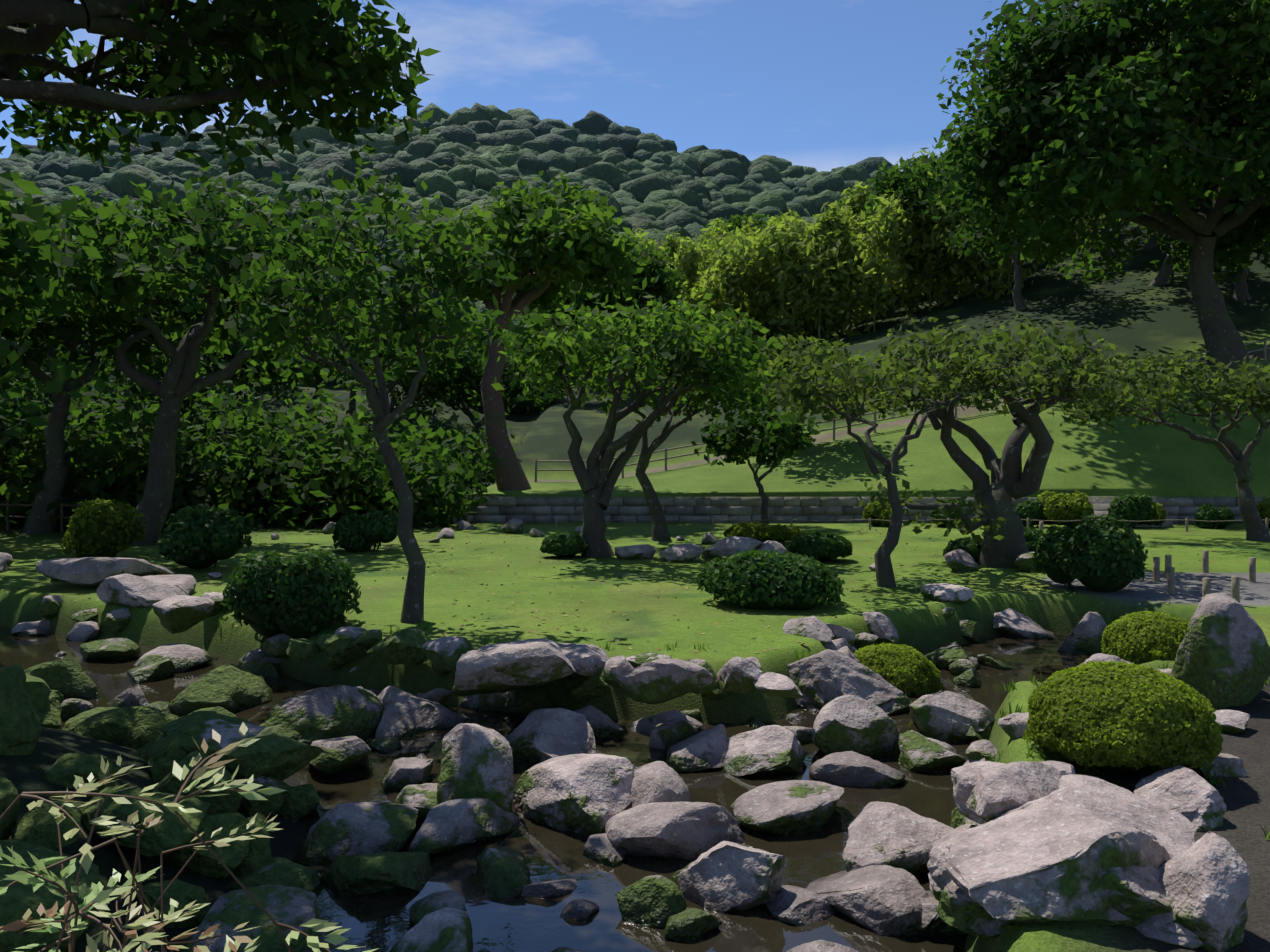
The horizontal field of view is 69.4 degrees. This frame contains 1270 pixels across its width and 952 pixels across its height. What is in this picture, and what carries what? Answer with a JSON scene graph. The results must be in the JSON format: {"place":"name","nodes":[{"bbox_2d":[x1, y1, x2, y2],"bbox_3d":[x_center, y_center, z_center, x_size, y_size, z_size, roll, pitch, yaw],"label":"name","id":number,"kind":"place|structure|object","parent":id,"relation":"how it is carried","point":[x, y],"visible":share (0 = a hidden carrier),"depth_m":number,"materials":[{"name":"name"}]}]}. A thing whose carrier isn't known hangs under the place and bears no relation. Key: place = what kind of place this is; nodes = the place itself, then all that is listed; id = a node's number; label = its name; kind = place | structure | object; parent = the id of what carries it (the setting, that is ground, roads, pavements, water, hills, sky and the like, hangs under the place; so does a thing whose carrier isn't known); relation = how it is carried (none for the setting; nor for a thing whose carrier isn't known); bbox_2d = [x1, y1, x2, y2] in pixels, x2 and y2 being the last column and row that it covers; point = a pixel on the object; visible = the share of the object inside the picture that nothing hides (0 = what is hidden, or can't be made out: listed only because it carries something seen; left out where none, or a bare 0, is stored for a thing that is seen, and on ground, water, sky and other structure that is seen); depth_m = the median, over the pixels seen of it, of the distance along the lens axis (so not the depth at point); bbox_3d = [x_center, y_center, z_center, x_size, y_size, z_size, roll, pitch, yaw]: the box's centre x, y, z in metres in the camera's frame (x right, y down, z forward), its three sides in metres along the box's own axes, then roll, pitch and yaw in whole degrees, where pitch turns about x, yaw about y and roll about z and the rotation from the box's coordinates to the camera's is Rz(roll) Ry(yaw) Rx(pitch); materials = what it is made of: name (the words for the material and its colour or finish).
{"place":"outdoors","nodes":[
{"label":"outdoors","id":0,"kind":"place"},
{"bbox_2d":[0,722,378,951],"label":"nandina","id":1,"kind":"object","parent":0,"point":[98,895],"depth_m":1.41,"materials":[{"name":"green plant"}]},
{"bbox_2d":[0,627,1119,951],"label":"stream water","id":2,"kind":"structure","parent":0,"point":[382,923],"depth_m":7.63,"materials":[{"name":"brown liquid"}]},
{"bbox_2d":[0,0,1164,171],"label":"sky","id":3,"kind":"structure","parent":0,"point":[823,85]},
{"bbox_2d":[0,213,1269,951],"bbox_3d":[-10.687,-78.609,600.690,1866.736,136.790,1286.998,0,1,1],"label":"ground","id":4,"kind":"structure","parent":0,"point":[1134,315],"depth_m":20.76,"materials":[{"name":"green plant"}]},
{"bbox_2d":[0,502,116,532],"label":"wooden fence","id":5,"kind":"object","parent":4,"relation":"on","point":[61,517],"visible":0.58,"depth_m":30.29,"materials":[{"name":"brown wood"}]},
{"bbox_2d":[59,498,147,557],"bbox_3d":[-13.297,1.378,22.882,1.843,1.650,2.398,0,1,1],"label":"shrub","id":6,"kind":"object","parent":4,"relation":"on","point":[102,528],"visible":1,"depth_m":22.25,"materials":[{"name":"green plant"}]},
{"bbox_2d":[2,164,400,545],"bbox_3d":[-12.334,-3.037,26.492,10.554,11.285,9.866,0,1,1],"label":"tree","id":7,"kind":"object","parent":4,"relation":"on","point":[108,304],"depth_m":25.33,"materials":[{"name":"green plant"}]},
{"bbox_2d":[158,504,251,568],"bbox_3d":[-9.844,1.456,21.050,2.202,1.616,2.032,0,1,1],"label":"shrub","id":8,"kind":"object","parent":4,"relation":"on","point":[201,539],"visible":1,"depth_m":20.52,"materials":[{"name":"green plant"}]},
{"bbox_2d":[0,0,440,436],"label":"tree","id":9,"kind":"object","parent":4,"relation":"on","point":[307,25],"depth_m":9.28,"materials":[{"name":"green plant"}]},
{"bbox_2d":[0,348,524,532],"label":"hedge","id":10,"kind":"object","parent":4,"relation":"on","point":[280,476],"visible":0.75,"depth_m":33.14,"materials":[{"name":"green plant"}]},
{"bbox_2d":[220,548,362,638],"bbox_3d":[-5.159,1.775,13.915,1.951,1.406,1.720,0,1,1],"label":"shrub","id":11,"kind":"object","parent":4,"relation":"on","point":[271,594],"visible":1,"depth_m":13.38,"materials":[{"name":"green plant"}]},
{"bbox_2d":[332,509,397,551],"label":"shrub","id":12,"kind":"object","parent":4,"relation":"on","point":[356,532],"visible":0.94,"depth_m":24.76,"materials":[{"name":"green plant"}]},
{"bbox_2d":[219,157,545,622],"bbox_3d":[-3.833,-1.160,14.060,4.810,7.482,4.317,0,1,1],"label":"lawn tree","id":13,"kind":"object","parent":4,"relation":"on","point":[264,321],"depth_m":13.52,"materials":[{"name":"green plant"}]},
{"bbox_2d":[412,170,659,489],"bbox_3d":[-4.367,-5.866,37.767,9.554,13.849,9.457,1,2,38],"label":"tall tree","id":14,"kind":"object","parent":4,"relation":"on","point":[548,218],"depth_m":36.60,"materials":[{"name":"green plant"}]},
{"bbox_2d":[540,532,588,557],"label":"ball shrub","id":15,"kind":"object","parent":4,"relation":"on","point":[564,544],"visible":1,"depth_m":23.09,"materials":[{"name":"green plant"}]},
{"bbox_2d":[0,23,1187,411],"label":"hill forest trees","id":16,"kind":"object","parent":4,"relation":"on","point":[652,185],"visible":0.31,"depth_m":245.30,"materials":[{"name":"green plant"}]},
{"bbox_2d":[482,288,783,557],"bbox_3d":[0.159,-1.153,23.641,7.368,7.196,7.204,0,1,1],"label":"lawn tree","id":17,"kind":"object","parent":4,"relation":"on","point":[549,341],"depth_m":22.48,"materials":[{"name":"green plant"}]},
{"bbox_2d":[0,517,1269,951],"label":"garden rocks","id":18,"kind":"object","parent":4,"relation":"on","point":[1024,841],"visible":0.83,"depth_m":7.83,"materials":[{"name":"grey stone"}]},
{"bbox_2d":[0,60,1269,533],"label":"trees","id":19,"kind":"object","parent":4,"relation":"on","point":[22,256],"depth_m":42.62,"materials":[{"name":"green plant"}]},
{"bbox_2d":[12,526,1267,658],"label":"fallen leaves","id":20,"kind":"object","parent":4,"relation":"on","point":[616,640],"visible":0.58,"depth_m":19.13,"materials":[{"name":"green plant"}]},
{"bbox_2d":[563,338,782,540],"bbox_3d":[1.693,-1.206,28.159,6.081,7.087,6.449,1,2,30],"label":"lawn tree","id":21,"kind":"object","parent":4,"relation":"on","point":[729,404],"depth_m":27.53,"materials":[{"name":"green plant"}]},
{"bbox_2d":[217,607,1269,839],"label":"grass tufts","id":22,"kind":"object","parent":4,"relation":"on","point":[1048,751],"visible":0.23,"depth_m":10.06,"materials":[{"name":"green plant"}]},
{"bbox_2d":[691,402,820,523],"bbox_3d":[4.513,-0.242,32.789,4.039,4.841,4.399,-1,1,-27],"label":"tree","id":23,"kind":"object","parent":4,"relation":"on","point":[786,445],"depth_m":32.15,"materials":[{"name":"green plant"}]},
{"bbox_2d":[723,521,803,541],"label":"shrub","id":24,"kind":"object","parent":4,"relation":"on","point":[762,531],"visible":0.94,"depth_m":26.57,"materials":[{"name":"green plant"}]},
{"bbox_2d":[696,549,845,609],"bbox_3d":[2.343,1.810,15.742,2.578,1.132,1.937,0,1,1],"label":"shrub","id":25,"kind":"object","parent":4,"relation":"on","point":[754,579],"visible":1,"depth_m":15.12,"materials":[{"name":"green plant"}]},
{"bbox_2d":[787,530,852,561],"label":"shrub","id":26,"kind":"object","parent":4,"relation":"on","point":[820,546],"visible":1,"depth_m":22.00,"materials":[{"name":"green plant"}]},
{"bbox_2d":[640,219,1009,374],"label":"bamboo stalks","id":27,"kind":"object","parent":4,"relation":"on","point":[874,327],"visible":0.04,"depth_m":72.25,"materials":[{"name":"green plant"}]},
{"bbox_2d":[609,150,1036,393],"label":"bamboo grove","id":28,"kind":"object","parent":27,"relation":"attached to","point":[720,266],"visible":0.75,"depth_m":71.79,"materials":[{"name":"green plant"}]},
{"bbox_2d":[447,496,1265,526],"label":"stone retaining wall","id":29,"kind":"structure","parent":4,"relation":"on","point":[1179,510],"depth_m":34.98,"materials":[{"name":"grey stone"}]},
{"bbox_2d":[862,501,891,526],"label":"bush","id":30,"kind":"object","parent":4,"relation":"on","point":[880,514],"visible":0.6,"depth_m":32.81,"materials":[{"name":"green plant"}]},
{"bbox_2d":[853,642,943,695],"bbox_3d":[3.589,2.851,12.916,1.401,0.992,1.349,0,1,1],"label":"ball shrub","id":31,"kind":"object","parent":4,"relation":"on","point":[905,669],"visible":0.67,"depth_m":12.52,"materials":[{"name":"green plant"}]},
{"bbox_2d":[535,339,1269,481],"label":"fence","id":32,"kind":"object","parent":4,"relation":"on","point":[915,423],"visible":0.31,"depth_m":43.53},
{"bbox_2d":[762,315,1043,587],"bbox_3d":[5.061,-0.278,17.794,5.219,5.610,5.331,1,1,24],"label":"plum tree","id":33,"kind":"object","parent":4,"relation":"on","point":[801,396],"depth_m":17.44,"materials":[{"name":"green plant"}]},
{"bbox_2d":[555,517,1269,531],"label":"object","id":34,"kind":"object","parent":4,"relation":"on","point":[949,519],"visible":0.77,"depth_m":31.52,"materials":[{"name":"brown wood"}]},
{"bbox_2d":[929,499,967,527],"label":"bush","id":35,"kind":"object","parent":4,"relation":"on","point":[935,512],"visible":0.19,"depth_m":32.44,"materials":[{"name":"green plant"}]},
{"bbox_2d":[943,536,982,562],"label":"shrub","id":36,"kind":"object","parent":4,"relation":"on","point":[973,550],"visible":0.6,"depth_m":21.61,"materials":[{"name":"green plant"}]},
{"bbox_2d":[830,313,1147,568],"bbox_3d":[7.921,-0.562,21.161,7.380,6.225,6.954,0,1,1],"label":"plum tree","id":37,"kind":"object","parent":4,"relation":"on","point":[1086,372],"depth_m":20.51,"materials":[{"name":"green plant"}]},
{"bbox_2d":[1014,498,1045,526],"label":"bush","id":38,"kind":"object","parent":4,"relation":"on","point":[1032,510],"visible":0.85,"depth_m":32.83,"materials":[{"name":"green plant"}]},
{"bbox_2d":[1024,526,1043,551],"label":"shrub","id":39,"kind":"object","parent":4,"relation":"on","point":[1032,536],"visible":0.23,"depth_m":23.33,"materials":[{"name":"green plant"}]},
{"bbox_2d":[1035,490,1093,528],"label":"bush","id":40,"kind":"object","parent":4,"relation":"on","point":[1060,508],"visible":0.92,"depth_m":32.41,"materials":[{"name":"green plant"}]},
{"bbox_2d":[904,0,1269,373],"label":"tree","id":41,"kind":"object","parent":4,"relation":"on","point":[1212,46],"depth_m":40.38,"materials":[{"name":"green plant"}]},
{"bbox_2d":[1032,514,1147,591],"bbox_3d":[8.603,1.509,17.419,2.004,1.607,1.583,1,2,30],"label":"shrub","id":42,"kind":"object","parent":4,"relation":"on","point":[1100,557],"visible":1,"depth_m":16.98,"materials":[{"name":"green plant"}]},
{"bbox_2d":[933,77,1247,310],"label":"hillside trees","id":43,"kind":"object","parent":4,"relation":"on","point":[1161,278],"depth_m":62.89,"materials":[{"name":"green plant"}]},
{"bbox_2d":[1022,661,1223,777],"bbox_3d":[4.204,2.135,7.946,1.535,1.035,1.466,0,1,1],"label":"ball shrub","id":44,"kind":"object","parent":4,"relation":"on","point":[1122,718],"visible":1,"depth_m":7.49,"materials":[{"name":"green plant"}]},
{"bbox_2d":[1107,491,1156,527],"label":"bush","id":45,"kind":"object","parent":4,"relation":"on","point":[1131,509],"visible":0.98,"depth_m":32.68,"materials":[{"name":"green plant"}]},
{"bbox_2d":[1101,610,1189,664],"bbox_3d":[6.902,2.263,12.159,1.258,0.962,1.216,0,1,1],"label":"ball shrub","id":46,"kind":"object","parent":4,"relation":"on","point":[1139,637],"visible":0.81,"depth_m":11.85,"materials":[{"name":"green plant"}]},
{"bbox_2d":[1039,521,1255,602],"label":"wooden posts","id":47,"kind":"object","parent":4,"relation":"on","point":[1169,574],"visible":0.71,"depth_m":18.62,"materials":[{"name":"wood"}]},
{"bbox_2d":[1146,502,1167,527],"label":"bush","id":48,"kind":"object","parent":4,"relation":"on","point":[1161,512],"visible":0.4,"depth_m":33.17,"materials":[{"name":"green plant"}]},
{"bbox_2d":[1046,348,1269,541],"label":"tree","id":49,"kind":"object","parent":4,"relation":"on","point":[1242,381],"depth_m":27.48,"materials":[{"name":"green plant"}]},
{"bbox_2d":[1194,503,1234,528],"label":"bush","id":50,"kind":"object","parent":4,"relation":"on","point":[1206,513],"visible":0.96,"depth_m":32.51,"materials":[{"name":"green plant"}]},
{"bbox_2d":[1256,497,1269,527],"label":"bush","id":51,"kind":"object","parent":4,"relation":"on","point":[1264,511],"visible":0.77,"depth_m":32.78,"materials":[{"name":"green plant"}]},
{"bbox_2d":[736,333,863,455],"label":"pale tree","id":52,"kind":"object","parent":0,"point":[774,361],"depth_m":40.99,"materials":[{"name":"green plant"}]}
]}

